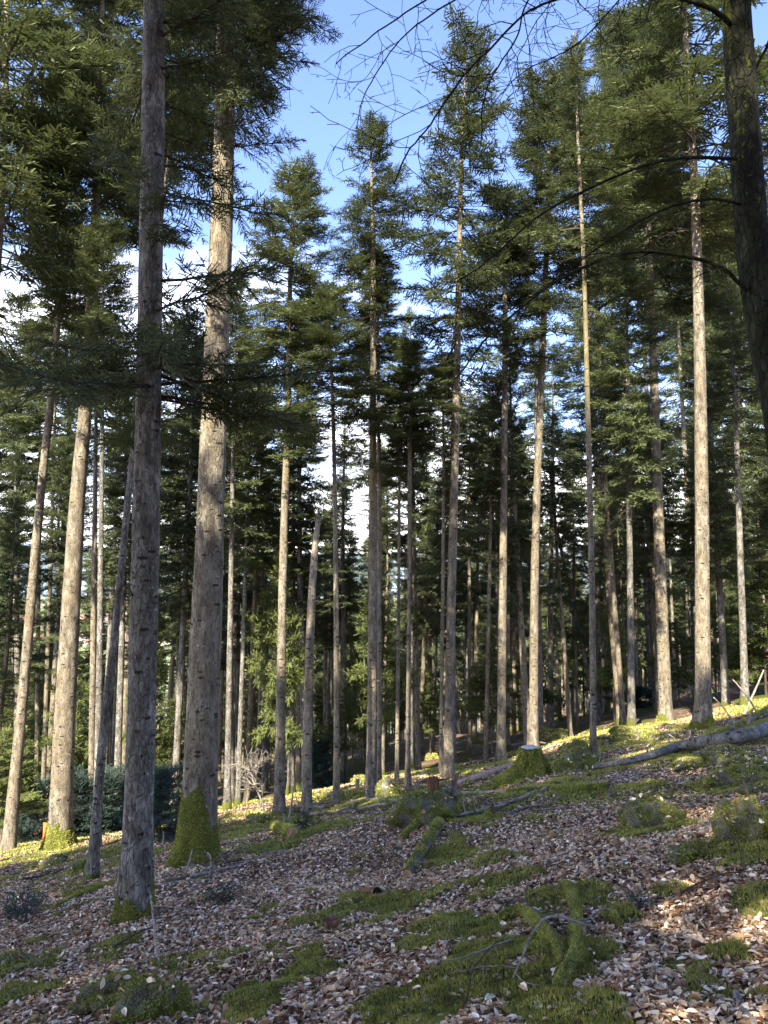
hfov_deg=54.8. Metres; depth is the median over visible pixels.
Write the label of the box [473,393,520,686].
fir tree
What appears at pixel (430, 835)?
fallen log
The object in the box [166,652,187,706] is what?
fir tree
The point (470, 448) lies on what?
fir tree
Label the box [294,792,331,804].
fallen log
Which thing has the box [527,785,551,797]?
fallen branch
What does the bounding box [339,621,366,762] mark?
young fir
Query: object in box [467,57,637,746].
fir tree
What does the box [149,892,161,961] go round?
fallen stick
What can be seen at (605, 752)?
moss twigs
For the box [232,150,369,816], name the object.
fir tree
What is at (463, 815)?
fallen branch
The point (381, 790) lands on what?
mossy rock
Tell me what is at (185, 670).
fir tree
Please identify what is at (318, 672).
fir tree
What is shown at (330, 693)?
young fir
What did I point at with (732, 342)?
fir tree
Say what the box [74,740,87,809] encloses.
young fir
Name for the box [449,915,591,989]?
fallen stick
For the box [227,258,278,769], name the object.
fir tree
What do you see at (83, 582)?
hills
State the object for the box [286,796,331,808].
fallen branch
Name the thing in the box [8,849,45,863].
mossy rock
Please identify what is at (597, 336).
fir tree
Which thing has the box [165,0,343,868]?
fir tree
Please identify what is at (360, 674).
young fir
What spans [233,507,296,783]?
fir tree
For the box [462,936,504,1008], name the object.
fallen stick
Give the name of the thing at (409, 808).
mossy rock
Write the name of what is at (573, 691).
fir tree
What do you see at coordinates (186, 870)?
fallen stick
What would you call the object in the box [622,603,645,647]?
fir tree
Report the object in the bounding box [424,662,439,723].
young fir
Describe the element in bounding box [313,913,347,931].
mossy rock
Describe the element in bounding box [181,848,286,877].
fallen branch
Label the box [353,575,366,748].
fir tree
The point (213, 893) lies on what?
fir bush
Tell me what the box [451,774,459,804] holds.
tree stump
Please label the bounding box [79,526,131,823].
fir tree
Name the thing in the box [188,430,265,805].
fir tree
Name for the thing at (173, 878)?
fallen branch
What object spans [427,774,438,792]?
tree stump
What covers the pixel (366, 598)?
fir tree
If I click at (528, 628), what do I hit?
fir tree
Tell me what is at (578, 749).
mossy rock
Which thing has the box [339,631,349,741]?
fir tree
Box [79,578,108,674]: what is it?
fir tree
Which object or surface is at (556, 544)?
fir tree
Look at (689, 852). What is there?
mossy rock
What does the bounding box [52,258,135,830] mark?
fir tree
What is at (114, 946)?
fallen stick
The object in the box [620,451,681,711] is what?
fir tree
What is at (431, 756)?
mossy rock
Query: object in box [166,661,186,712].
fir tree
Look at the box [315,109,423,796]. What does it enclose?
fir tree
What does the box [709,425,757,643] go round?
fir tree
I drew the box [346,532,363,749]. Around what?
fir tree
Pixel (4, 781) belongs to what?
young fir
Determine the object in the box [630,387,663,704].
fir tree
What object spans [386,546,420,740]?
fir tree
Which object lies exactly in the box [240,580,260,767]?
fir tree
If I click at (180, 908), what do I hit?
fallen stick
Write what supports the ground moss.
on the ground
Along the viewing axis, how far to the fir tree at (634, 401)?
28.71 m
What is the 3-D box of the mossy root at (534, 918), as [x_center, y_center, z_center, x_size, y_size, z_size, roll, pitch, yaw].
[1.083,3.014,5.161,0.304,0.552,1.896,0,-5,-5]
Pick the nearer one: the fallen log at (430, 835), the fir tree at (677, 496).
the fallen log at (430, 835)
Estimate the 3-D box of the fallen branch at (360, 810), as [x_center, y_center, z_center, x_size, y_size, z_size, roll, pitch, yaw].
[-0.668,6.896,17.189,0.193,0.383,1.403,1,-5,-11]
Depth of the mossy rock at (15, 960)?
7.12 m
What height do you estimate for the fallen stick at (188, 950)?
0.140 m
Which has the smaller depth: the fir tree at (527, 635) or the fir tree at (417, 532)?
the fir tree at (417, 532)
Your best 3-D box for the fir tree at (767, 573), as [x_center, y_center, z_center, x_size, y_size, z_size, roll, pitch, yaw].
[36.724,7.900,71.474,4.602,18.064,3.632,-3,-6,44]
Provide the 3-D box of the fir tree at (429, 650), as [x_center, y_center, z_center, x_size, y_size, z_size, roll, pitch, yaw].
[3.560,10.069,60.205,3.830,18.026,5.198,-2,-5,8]
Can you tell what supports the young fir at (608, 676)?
on the ground
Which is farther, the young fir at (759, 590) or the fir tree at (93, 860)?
the young fir at (759, 590)
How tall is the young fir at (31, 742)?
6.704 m
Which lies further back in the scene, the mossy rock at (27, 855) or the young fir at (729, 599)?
the young fir at (729, 599)
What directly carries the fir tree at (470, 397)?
on the ground
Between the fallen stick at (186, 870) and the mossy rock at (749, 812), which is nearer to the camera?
the mossy rock at (749, 812)
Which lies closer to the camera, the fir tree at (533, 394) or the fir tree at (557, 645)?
the fir tree at (533, 394)
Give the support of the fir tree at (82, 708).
on the ground
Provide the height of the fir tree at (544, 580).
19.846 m
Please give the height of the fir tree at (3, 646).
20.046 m
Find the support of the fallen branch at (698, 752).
on the ground
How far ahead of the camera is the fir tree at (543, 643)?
110.29 m
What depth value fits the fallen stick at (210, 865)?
10.81 m
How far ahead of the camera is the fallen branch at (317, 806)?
21.35 m
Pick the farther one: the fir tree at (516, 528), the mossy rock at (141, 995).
the fir tree at (516, 528)
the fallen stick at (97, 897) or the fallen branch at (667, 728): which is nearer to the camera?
the fallen stick at (97, 897)
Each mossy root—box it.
[334,909,354,919]
[494,903,566,968]
[551,878,587,992]
[609,905,623,928]
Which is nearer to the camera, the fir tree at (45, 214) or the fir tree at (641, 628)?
the fir tree at (45, 214)
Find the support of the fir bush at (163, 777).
on the ground
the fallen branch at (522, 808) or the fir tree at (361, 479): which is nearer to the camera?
the fallen branch at (522, 808)
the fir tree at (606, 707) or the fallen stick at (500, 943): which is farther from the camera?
the fir tree at (606, 707)
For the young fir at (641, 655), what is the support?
on the ground
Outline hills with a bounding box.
[3,544,684,597]
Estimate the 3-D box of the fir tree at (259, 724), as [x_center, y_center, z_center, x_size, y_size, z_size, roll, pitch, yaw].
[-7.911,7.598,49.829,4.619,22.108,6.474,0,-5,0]
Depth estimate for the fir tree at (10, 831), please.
26.09 m
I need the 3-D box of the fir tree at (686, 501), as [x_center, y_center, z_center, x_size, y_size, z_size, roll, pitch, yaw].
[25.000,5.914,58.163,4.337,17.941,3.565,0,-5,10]
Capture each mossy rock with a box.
[0,949,34,972]
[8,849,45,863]
[38,853,68,868]
[63,858,85,873]
[66,967,139,1013]
[108,972,169,1023]
[160,979,195,1018]
[244,812,273,824]
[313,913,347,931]
[350,774,364,783]
[373,776,399,797]
[386,785,461,827]
[422,752,438,760]
[460,779,474,787]
[539,726,567,744]
[551,738,601,773]
[572,735,597,743]
[608,725,658,742]
[615,805,625,819]
[619,793,686,830]
[666,840,704,865]
[672,756,708,771]
[701,743,754,766]
[702,755,767,789]
[711,794,767,845]
[736,782,767,797]
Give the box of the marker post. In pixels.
[43,822,46,835]
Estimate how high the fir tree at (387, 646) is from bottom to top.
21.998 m
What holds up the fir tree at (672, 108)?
on the ground
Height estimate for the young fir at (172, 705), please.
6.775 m
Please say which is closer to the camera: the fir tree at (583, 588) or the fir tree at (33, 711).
the fir tree at (583, 588)
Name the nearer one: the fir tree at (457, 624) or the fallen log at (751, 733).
the fallen log at (751, 733)
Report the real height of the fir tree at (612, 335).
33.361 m
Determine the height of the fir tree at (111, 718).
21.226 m
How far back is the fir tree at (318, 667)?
63.86 m
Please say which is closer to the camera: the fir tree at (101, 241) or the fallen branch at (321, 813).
the fallen branch at (321, 813)
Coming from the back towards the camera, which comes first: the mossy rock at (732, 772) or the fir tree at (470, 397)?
the fir tree at (470, 397)
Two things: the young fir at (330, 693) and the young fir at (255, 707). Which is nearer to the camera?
the young fir at (255, 707)
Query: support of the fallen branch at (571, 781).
on the ground
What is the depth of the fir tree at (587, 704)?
97.21 m
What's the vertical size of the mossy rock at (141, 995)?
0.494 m
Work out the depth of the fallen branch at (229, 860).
11.24 m
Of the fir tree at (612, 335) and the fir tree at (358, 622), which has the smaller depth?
the fir tree at (612, 335)
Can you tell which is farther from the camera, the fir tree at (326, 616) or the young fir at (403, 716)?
the young fir at (403, 716)
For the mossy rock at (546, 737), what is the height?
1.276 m
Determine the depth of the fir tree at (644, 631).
103.01 m
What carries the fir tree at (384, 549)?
on the ground
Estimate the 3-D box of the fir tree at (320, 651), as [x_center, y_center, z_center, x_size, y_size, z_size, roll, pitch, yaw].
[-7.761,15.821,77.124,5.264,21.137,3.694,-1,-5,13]
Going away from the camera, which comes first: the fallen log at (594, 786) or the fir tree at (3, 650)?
the fallen log at (594, 786)
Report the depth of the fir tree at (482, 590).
51.36 m
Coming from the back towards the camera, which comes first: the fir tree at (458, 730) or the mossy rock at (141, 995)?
the fir tree at (458, 730)
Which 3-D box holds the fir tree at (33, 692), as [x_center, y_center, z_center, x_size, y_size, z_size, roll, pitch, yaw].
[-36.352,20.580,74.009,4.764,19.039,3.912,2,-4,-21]
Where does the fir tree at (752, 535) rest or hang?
on the ground
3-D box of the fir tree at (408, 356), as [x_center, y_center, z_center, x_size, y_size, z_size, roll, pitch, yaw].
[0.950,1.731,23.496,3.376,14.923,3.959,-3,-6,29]
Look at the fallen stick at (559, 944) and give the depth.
4.43 m
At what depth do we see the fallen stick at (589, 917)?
5.44 m
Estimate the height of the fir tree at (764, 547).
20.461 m
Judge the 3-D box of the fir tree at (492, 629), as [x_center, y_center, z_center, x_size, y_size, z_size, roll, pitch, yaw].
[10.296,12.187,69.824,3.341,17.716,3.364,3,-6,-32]
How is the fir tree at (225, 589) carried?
on the ground
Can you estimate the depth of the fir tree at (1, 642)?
53.54 m
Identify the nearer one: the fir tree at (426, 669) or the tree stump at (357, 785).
the tree stump at (357, 785)
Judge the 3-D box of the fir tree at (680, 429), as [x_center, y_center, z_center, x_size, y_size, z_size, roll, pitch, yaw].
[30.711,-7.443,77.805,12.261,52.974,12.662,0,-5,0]
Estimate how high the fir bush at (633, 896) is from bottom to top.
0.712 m
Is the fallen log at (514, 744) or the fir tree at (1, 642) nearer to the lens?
the fallen log at (514, 744)
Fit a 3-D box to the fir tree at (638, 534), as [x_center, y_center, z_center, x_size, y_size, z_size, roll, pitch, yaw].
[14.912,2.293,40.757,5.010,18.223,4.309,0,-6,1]
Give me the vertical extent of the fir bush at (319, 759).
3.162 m
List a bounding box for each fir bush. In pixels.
[0,775,50,843]
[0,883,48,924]
[39,764,107,837]
[78,764,124,835]
[104,762,172,831]
[118,760,183,841]
[198,880,244,908]
[291,807,321,829]
[300,737,347,788]
[494,896,517,910]
[624,684,652,707]
[625,890,658,911]
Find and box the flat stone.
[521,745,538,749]
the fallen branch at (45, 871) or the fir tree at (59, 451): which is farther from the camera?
the fir tree at (59, 451)
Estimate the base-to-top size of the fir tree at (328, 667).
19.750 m
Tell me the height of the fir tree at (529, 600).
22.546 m
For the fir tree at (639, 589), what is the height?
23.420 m
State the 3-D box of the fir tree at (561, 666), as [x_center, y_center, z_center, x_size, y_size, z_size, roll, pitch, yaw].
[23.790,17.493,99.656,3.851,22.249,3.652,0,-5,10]
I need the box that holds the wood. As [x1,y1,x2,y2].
[30,559,761,773]
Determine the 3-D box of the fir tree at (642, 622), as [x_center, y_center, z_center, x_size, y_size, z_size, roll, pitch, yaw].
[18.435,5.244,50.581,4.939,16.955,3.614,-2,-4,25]
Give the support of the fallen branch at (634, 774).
on the ground
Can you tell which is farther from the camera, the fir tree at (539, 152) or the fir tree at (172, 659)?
the fir tree at (172, 659)
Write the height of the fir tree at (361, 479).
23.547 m
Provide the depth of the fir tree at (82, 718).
106.54 m
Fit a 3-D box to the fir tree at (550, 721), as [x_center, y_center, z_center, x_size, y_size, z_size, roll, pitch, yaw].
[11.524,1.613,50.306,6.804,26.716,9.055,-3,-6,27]
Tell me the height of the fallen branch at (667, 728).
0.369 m
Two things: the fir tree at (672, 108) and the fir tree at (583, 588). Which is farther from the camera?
the fir tree at (583, 588)
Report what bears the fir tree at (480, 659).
on the ground
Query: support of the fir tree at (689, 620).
on the ground
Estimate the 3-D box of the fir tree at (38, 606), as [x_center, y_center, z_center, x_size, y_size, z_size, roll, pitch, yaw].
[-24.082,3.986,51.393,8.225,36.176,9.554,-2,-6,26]
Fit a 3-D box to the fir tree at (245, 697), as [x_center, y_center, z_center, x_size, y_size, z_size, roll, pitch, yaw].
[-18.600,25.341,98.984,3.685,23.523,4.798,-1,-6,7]
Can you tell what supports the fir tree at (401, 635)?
on the ground
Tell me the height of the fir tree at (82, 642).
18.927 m
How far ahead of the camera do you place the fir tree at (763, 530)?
38.43 m
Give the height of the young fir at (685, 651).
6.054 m
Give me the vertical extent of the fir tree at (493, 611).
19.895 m
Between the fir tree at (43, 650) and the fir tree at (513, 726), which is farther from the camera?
the fir tree at (43, 650)
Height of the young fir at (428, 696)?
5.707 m
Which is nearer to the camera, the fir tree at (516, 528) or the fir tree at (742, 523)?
the fir tree at (516, 528)
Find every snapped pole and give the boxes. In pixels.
[288,786,293,817]
[713,697,730,717]
[733,679,756,711]
[743,670,763,714]
[746,710,752,723]
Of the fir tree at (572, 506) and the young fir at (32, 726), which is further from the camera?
the young fir at (32, 726)
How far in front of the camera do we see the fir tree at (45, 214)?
22.45 m
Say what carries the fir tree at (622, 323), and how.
on the ground
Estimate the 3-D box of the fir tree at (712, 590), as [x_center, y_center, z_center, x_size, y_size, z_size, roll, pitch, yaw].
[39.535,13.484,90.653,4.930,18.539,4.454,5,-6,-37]
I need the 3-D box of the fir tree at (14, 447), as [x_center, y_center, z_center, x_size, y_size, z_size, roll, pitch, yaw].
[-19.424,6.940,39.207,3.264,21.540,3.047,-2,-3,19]
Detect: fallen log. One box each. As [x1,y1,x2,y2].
[267,820,298,837]
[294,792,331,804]
[358,887,381,897]
[364,798,396,801]
[396,820,419,840]
[403,816,446,877]
[457,762,512,784]
[462,790,504,793]
[505,780,608,793]
[511,741,553,745]
[593,721,767,767]
[702,699,767,735]
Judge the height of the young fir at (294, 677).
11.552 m
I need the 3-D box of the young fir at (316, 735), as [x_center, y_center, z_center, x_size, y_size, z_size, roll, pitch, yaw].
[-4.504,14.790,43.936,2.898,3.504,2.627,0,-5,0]
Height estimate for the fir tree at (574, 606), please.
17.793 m
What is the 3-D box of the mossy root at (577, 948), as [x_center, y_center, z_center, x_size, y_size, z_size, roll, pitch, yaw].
[1.361,3.009,5.421,0.245,0.638,2.883,-1,-5,14]
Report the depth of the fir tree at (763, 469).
36.29 m
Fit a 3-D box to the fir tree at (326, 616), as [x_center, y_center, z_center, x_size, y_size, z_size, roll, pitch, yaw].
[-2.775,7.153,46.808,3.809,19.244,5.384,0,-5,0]
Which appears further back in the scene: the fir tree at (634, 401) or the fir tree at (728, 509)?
the fir tree at (728, 509)
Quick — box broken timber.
[733,990,756,1023]
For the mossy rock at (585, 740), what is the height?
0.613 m
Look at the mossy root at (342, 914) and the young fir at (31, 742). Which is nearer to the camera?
the mossy root at (342, 914)
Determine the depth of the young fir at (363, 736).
55.41 m
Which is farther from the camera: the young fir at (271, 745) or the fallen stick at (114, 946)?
the young fir at (271, 745)
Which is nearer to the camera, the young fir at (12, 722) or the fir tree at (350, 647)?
the young fir at (12, 722)
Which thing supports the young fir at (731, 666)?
on the ground
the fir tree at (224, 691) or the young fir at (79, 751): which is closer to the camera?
the young fir at (79, 751)
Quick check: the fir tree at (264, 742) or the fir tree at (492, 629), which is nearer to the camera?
the fir tree at (264, 742)
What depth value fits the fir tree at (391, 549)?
37.93 m
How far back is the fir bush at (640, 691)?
51.77 m
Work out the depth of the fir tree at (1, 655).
43.91 m
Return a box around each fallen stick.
[0,949,47,981]
[87,896,114,900]
[113,902,188,947]
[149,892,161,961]
[153,905,212,919]
[172,912,206,980]
[184,848,192,876]
[207,852,211,876]
[384,867,456,885]
[428,920,511,966]
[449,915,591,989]
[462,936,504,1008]
[476,847,547,888]
[513,894,603,992]
[583,908,614,921]
[684,838,760,890]
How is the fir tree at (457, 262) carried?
on the ground
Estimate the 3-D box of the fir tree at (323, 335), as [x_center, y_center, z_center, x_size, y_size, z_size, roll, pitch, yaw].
[-1.536,0.940,21.277,4.435,15.797,3.886,0,-5,0]
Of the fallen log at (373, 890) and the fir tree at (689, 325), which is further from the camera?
the fir tree at (689, 325)
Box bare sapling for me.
[219,747,274,813]
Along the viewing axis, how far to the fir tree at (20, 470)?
59.12 m
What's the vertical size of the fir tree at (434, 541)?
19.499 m
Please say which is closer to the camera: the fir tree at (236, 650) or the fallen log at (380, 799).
the fallen log at (380, 799)
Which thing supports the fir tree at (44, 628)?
on the ground
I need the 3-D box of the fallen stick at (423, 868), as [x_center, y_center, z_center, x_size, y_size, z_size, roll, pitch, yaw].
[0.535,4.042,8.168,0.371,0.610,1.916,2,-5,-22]
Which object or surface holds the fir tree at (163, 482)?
on the ground
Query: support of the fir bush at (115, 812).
on the ground
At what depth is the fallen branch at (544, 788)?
13.55 m
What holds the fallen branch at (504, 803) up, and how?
on the ground
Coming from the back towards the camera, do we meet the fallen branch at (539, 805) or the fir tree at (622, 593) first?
the fir tree at (622, 593)
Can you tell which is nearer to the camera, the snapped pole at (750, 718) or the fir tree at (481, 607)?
the snapped pole at (750, 718)
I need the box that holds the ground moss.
[0,697,767,1023]
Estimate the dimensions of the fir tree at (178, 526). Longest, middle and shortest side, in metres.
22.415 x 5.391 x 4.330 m
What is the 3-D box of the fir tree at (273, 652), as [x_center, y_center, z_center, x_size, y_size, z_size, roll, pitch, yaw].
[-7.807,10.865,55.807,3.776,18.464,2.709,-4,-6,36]
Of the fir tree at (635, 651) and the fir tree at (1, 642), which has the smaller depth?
the fir tree at (1, 642)
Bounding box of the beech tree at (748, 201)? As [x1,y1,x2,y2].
[284,0,767,453]
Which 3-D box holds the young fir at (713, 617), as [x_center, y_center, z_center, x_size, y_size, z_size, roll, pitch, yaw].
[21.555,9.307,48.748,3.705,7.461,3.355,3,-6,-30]
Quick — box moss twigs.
[597,740,621,757]
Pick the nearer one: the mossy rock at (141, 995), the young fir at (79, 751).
the mossy rock at (141, 995)
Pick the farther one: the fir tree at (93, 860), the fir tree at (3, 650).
the fir tree at (3, 650)
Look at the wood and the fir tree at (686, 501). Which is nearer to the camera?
the fir tree at (686, 501)
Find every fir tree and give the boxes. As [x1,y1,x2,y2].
[0,0,166,390]
[0,0,330,925]
[0,185,113,851]
[0,286,108,830]
[0,288,69,725]
[0,314,99,820]
[0,344,45,586]
[0,442,43,841]
[0,489,58,740]
[0,522,10,728]
[0,562,12,690]
[0,585,24,728]
[0,595,11,704]
[0,617,10,701]
[1,0,212,851]
[3,0,133,801]
[4,577,46,718]
[8,631,34,709]
[22,436,90,660]
[27,672,34,737]
[31,603,55,763]
[34,602,52,716]
[35,445,106,798]
[36,212,137,846]
[40,588,87,692]
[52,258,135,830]
[77,664,85,737]
[78,580,114,729]
[78,664,86,732]
[78,665,88,745]
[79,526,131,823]
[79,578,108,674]
[80,427,171,799]
[80,639,96,736]
[81,400,134,793]
[83,1,239,879]
[86,417,176,768]
[102,650,114,767]
[116,302,241,808]
[124,314,200,796]
[125,430,187,678]
[156,615,170,714]
[158,476,195,721]
[159,491,234,691]
[160,415,199,801]
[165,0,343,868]
[166,610,188,751]
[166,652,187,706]
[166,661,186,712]
[186,334,309,806]
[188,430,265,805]
[190,267,281,810]
[190,432,271,804]
[218,568,240,786]
[221,570,227,773]
[222,441,260,788]
[222,605,227,700]
[224,427,295,802]
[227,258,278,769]
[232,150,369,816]
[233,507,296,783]
[234,401,288,794]
[240,465,290,786]
[240,580,260,766]
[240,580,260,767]
[240,633,255,770]
[250,432,340,793]
[255,414,352,791]
[257,340,344,789]
[258,593,289,685]
[263,274,406,806]
[267,461,310,713]
[295,542,323,752]
[295,553,327,661]
[303,508,357,736]
[304,486,363,772]
[304,618,330,728]
[306,420,363,775]
[313,632,339,732]
[313,644,318,742]
[313,644,322,694]
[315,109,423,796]
[315,473,366,771]
[330,558,350,753]
[337,231,409,631]
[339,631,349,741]
[340,252,419,783]
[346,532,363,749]
[346,585,365,747]
[348,540,392,748]
[353,447,433,775]
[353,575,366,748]
[357,504,394,744]
[358,334,476,788]
[360,438,394,657]
[360,461,404,690]
[360,590,396,687]
[367,373,430,783]
[367,502,405,747]
[376,4,531,778]
[381,347,501,773]
[381,385,439,767]
[382,305,447,770]
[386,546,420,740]
[391,597,421,739]
[393,637,413,739]
[400,453,460,755]
[400,486,485,751]
[404,350,495,763]
[413,539,445,741]
[418,635,439,736]
[420,518,435,739]
[429,456,472,741]
[434,388,516,749]
[436,523,472,733]
[438,181,580,762]
[438,610,463,682]
[439,499,495,733]
[444,631,462,697]
[455,559,480,733]
[457,451,494,694]
[457,527,492,733]
[458,382,533,761]
[460,475,495,741]
[461,398,515,738]
[463,575,485,731]
[463,594,485,731]
[464,553,496,730]
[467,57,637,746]
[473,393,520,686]
[476,329,551,744]
[477,419,550,744]
[479,546,529,729]
[479,552,496,730]
[492,29,650,752]
[494,557,529,642]
[507,325,572,726]
[510,437,545,729]
[510,469,530,734]
[516,339,595,728]
[516,521,529,725]
[516,613,529,658]
[522,519,545,643]
[527,0,767,729]
[528,492,554,721]
[530,411,579,736]
[540,523,565,634]
[541,517,568,719]
[542,254,645,715]
[542,633,546,676]
[543,437,592,717]
[545,449,604,729]
[547,578,568,716]
[555,7,728,686]
[556,0,741,721]
[556,550,581,656]
[557,280,634,724]
[558,513,587,663]
[569,324,641,724]
[574,311,641,703]
[576,577,588,713]
[578,457,648,710]
[580,452,626,711]
[582,233,681,726]
[586,514,608,654]
[587,453,626,712]
[610,389,694,713]
[612,469,644,687]
[614,203,735,693]
[614,510,623,661]
[617,472,692,708]
[618,517,642,628]
[618,518,646,675]
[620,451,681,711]
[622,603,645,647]
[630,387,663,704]
[633,235,748,684]
[637,596,645,644]
[638,592,645,650]
[660,188,767,534]
[661,432,688,700]
[665,542,690,670]
[667,557,692,690]
[669,404,743,587]
[669,564,691,691]
[672,454,732,606]
[672,513,693,697]
[675,323,761,704]
[675,477,729,696]
[684,261,767,705]
[685,553,715,637]
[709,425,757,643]
[709,464,730,608]
[709,521,731,691]
[710,581,737,658]
[722,459,751,685]
[722,519,737,683]
[726,466,762,684]
[727,463,767,682]
[729,350,767,548]
[741,396,767,559]
[741,436,767,681]
[744,404,767,589]
[747,508,767,610]
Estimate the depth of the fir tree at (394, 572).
58.89 m
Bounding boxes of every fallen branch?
[9,864,39,875]
[22,868,63,879]
[43,856,65,873]
[51,888,89,908]
[162,879,215,885]
[163,854,222,881]
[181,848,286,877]
[190,852,242,865]
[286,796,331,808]
[295,799,357,819]
[313,798,324,808]
[339,802,386,811]
[351,806,363,813]
[401,777,424,789]
[451,793,527,818]
[458,789,537,818]
[476,794,510,813]
[497,794,569,816]
[509,788,564,814]
[523,779,550,792]
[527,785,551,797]
[532,797,552,808]
[554,760,600,783]
[583,771,649,782]
[605,774,619,796]
[655,723,682,729]
[657,723,674,734]
[693,742,747,754]
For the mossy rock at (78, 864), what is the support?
on the ground
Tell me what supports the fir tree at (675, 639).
on the ground
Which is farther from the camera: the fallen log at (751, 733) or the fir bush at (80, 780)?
the fir bush at (80, 780)
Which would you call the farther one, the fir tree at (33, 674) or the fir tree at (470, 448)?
the fir tree at (33, 674)
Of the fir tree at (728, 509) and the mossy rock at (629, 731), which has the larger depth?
the fir tree at (728, 509)
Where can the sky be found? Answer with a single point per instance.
(317, 92)
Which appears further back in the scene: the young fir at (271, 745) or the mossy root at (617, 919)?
the young fir at (271, 745)
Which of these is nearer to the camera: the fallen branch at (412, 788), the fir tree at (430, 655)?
the fallen branch at (412, 788)
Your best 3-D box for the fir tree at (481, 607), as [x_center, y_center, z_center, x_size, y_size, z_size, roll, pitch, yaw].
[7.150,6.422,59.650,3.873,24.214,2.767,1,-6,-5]
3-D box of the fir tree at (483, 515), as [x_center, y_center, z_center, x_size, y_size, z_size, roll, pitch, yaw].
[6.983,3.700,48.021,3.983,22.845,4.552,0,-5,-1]
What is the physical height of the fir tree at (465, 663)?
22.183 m
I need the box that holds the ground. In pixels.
[0,598,767,1023]
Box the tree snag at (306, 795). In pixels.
[300,509,320,812]
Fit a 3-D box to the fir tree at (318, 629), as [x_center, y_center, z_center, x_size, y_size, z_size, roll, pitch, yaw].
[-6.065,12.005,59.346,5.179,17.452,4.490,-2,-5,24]
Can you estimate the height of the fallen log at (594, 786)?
0.640 m
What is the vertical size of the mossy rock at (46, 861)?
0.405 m
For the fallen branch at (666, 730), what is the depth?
23.02 m
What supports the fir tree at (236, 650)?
on the ground
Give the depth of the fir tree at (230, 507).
26.82 m
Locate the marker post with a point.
(44, 825)
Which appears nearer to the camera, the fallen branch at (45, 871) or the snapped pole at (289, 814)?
the fallen branch at (45, 871)
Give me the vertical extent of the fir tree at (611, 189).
18.399 m
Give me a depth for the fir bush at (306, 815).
14.73 m
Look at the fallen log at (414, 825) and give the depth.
11.55 m
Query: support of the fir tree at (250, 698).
on the ground
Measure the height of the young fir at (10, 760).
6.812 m
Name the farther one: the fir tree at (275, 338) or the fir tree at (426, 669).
the fir tree at (426, 669)
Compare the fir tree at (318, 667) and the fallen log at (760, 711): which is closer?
the fallen log at (760, 711)
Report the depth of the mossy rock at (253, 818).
18.45 m
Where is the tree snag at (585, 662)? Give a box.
[547,489,599,720]
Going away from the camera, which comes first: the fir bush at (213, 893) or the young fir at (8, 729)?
the fir bush at (213, 893)
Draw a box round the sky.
[0,0,767,553]
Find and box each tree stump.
[353,778,360,792]
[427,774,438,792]
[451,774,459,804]
[491,745,551,787]
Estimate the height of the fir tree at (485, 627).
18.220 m
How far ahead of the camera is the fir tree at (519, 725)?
53.69 m
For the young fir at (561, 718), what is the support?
on the ground
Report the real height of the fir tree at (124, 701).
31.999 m
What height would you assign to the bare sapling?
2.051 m
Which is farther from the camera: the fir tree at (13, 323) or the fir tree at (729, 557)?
the fir tree at (729, 557)
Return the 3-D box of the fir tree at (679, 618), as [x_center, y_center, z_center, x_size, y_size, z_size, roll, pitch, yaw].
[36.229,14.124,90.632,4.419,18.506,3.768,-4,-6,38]
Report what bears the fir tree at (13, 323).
on the ground
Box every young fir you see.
[0,726,48,846]
[0,727,35,827]
[1,719,25,786]
[3,704,41,772]
[24,678,50,783]
[24,738,47,782]
[33,649,89,788]
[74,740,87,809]
[122,601,183,763]
[124,697,186,784]
[169,696,186,770]
[222,695,255,760]
[241,542,317,754]
[243,681,261,765]
[261,719,286,754]
[285,698,295,760]
[285,731,329,767]
[312,676,333,736]
[314,686,366,781]
[315,657,339,724]
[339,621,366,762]
[342,558,423,729]
[350,679,376,758]
[386,683,413,731]
[402,670,444,753]
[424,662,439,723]
[456,632,522,752]
[510,646,565,714]
[554,692,566,720]
[555,598,604,714]
[579,635,625,711]
[588,574,638,721]
[596,649,625,713]
[621,615,645,684]
[639,619,711,706]
[687,597,739,695]
[711,638,767,695]
[715,560,767,693]
[715,594,749,683]
[728,621,739,687]
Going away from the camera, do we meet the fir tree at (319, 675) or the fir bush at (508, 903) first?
the fir bush at (508, 903)
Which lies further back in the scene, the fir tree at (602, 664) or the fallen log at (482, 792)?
the fir tree at (602, 664)
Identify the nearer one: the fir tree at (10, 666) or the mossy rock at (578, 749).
the mossy rock at (578, 749)
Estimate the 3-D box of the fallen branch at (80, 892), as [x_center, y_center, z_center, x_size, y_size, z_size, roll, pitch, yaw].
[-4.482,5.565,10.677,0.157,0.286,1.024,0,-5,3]
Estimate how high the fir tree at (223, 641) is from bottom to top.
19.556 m
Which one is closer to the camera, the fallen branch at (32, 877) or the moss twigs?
the fallen branch at (32, 877)
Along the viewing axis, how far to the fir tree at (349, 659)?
89.42 m
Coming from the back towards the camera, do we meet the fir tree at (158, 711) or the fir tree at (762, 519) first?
the fir tree at (158, 711)
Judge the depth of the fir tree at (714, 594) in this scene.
85.16 m
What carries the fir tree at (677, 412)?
on the ground
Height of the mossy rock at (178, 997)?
0.381 m

